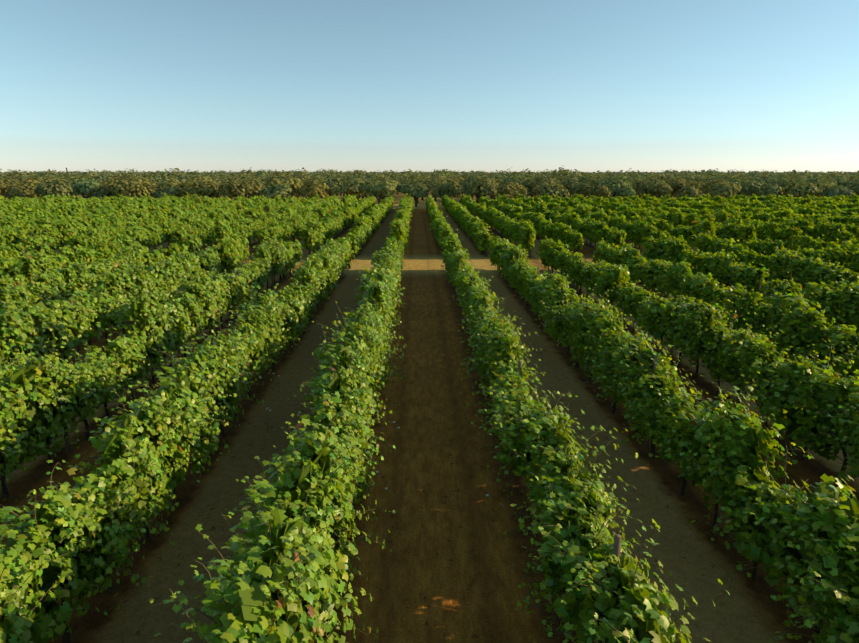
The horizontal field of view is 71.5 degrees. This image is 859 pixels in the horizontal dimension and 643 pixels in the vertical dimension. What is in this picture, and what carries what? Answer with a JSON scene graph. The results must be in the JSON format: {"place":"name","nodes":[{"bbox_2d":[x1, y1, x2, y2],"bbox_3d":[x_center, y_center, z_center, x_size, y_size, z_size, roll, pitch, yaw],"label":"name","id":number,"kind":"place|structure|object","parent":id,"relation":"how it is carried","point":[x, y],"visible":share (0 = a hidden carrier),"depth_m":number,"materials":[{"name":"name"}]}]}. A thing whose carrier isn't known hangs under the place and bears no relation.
{"place":"outdoors","nodes":[
{"label":"outdoors","id":0,"kind":"place"},
{"bbox_2d":[9,236,749,602],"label":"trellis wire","id":1,"kind":"object","parent":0,"point":[251,358],"visible":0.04,"depth_m":15.40,"materials":[{"name":"grey metal"}]},
{"bbox_2d":[266,373,500,520],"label":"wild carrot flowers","id":2,"kind":"object","parent":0,"point":[377,471],"visible":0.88,"depth_m":12.38,"materials":[{"name":"green plant"}]},
{"bbox_2d":[0,192,858,642],"bbox_3d":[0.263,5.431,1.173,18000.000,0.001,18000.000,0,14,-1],"label":"ground","id":3,"kind":"structure","parent":0,"point":[450,566],"depth_m":10.75,"materials":[{"name":"brown soil"}]},
{"bbox_2d":[1,202,838,635],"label":"trellis posts","id":4,"kind":"object","parent":3,"relation":"on","point":[615,544],"visible":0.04,"depth_m":12.23,"materials":[{"name":"brown wood"}]},
{"bbox_2d":[1,227,849,638],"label":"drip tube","id":5,"kind":"object","parent":3,"relation":"on","point":[253,379],"depth_m":16.74,"materials":[{"name":"black plastic"}]},
{"bbox_2d":[0,220,857,642],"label":"grapevine trunks","id":6,"kind":"object","parent":3,"relation":"on","point":[66,634],"visible":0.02,"depth_m":12.81,"materials":[{"name":"brown plant"}]},
{"bbox_2d":[0,274,858,642],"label":"vine","id":7,"kind":"object","parent":3,"relation":"on","point":[42,627],"depth_m":8.50,"materials":[{"name":"green plant"}]},
{"bbox_2d":[0,195,858,642],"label":"vine foliage","id":8,"kind":"object","parent":3,"relation":"on","point":[250,597],"visible":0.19,"depth_m":13.51,"materials":[{"name":"green plant"}]},
{"bbox_2d":[0,207,858,288],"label":"vine canopy","id":9,"kind":"object","parent":3,"relation":"on","point":[507,229],"visible":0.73,"depth_m":41.23,"materials":[{"name":"green plant"}]},
{"bbox_2d":[0,173,858,206],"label":"trees","id":10,"kind":"object","parent":3,"relation":"on","point":[415,187],"visible":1,"depth_m":105.53,"materials":[{"name":"green plant"}]},
{"bbox_2d":[0,192,858,228],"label":"vine canopy","id":11,"kind":"object","parent":3,"relation":"on","point":[456,210],"visible":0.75,"depth_m":69.25,"materials":[{"name":"green plant"}]},
{"bbox_2d":[0,167,858,180],"bbox_3d":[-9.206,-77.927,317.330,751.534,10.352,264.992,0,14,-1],"label":"trees","id":12,"kind":"object","parent":3,"relation":"on","point":[567,173],"visible":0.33,"depth_m":253.13,"materials":[{"name":"green plant"}]},
{"bbox_2d":[0,237,858,394],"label":"vine","id":13,"kind":"object","parent":3,"relation":"on","point":[536,292],"depth_m":20.91,"materials":[{"name":"green plant"}]},
{"bbox_2d":[2,169,858,173],"bbox_3d":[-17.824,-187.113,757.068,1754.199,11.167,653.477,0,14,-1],"label":"trees","id":14,"kind":"object","parent":3,"relation":"on","point":[474,172],"visible":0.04,"depth_m":615.84,"materials":[{"name":"green plant"}]},
{"bbox_2d":[0,0,858,172],"label":"sky","id":15,"kind":"structure","parent":0,"point":[588,86],"materials":[{"name":"blue"}]}
]}

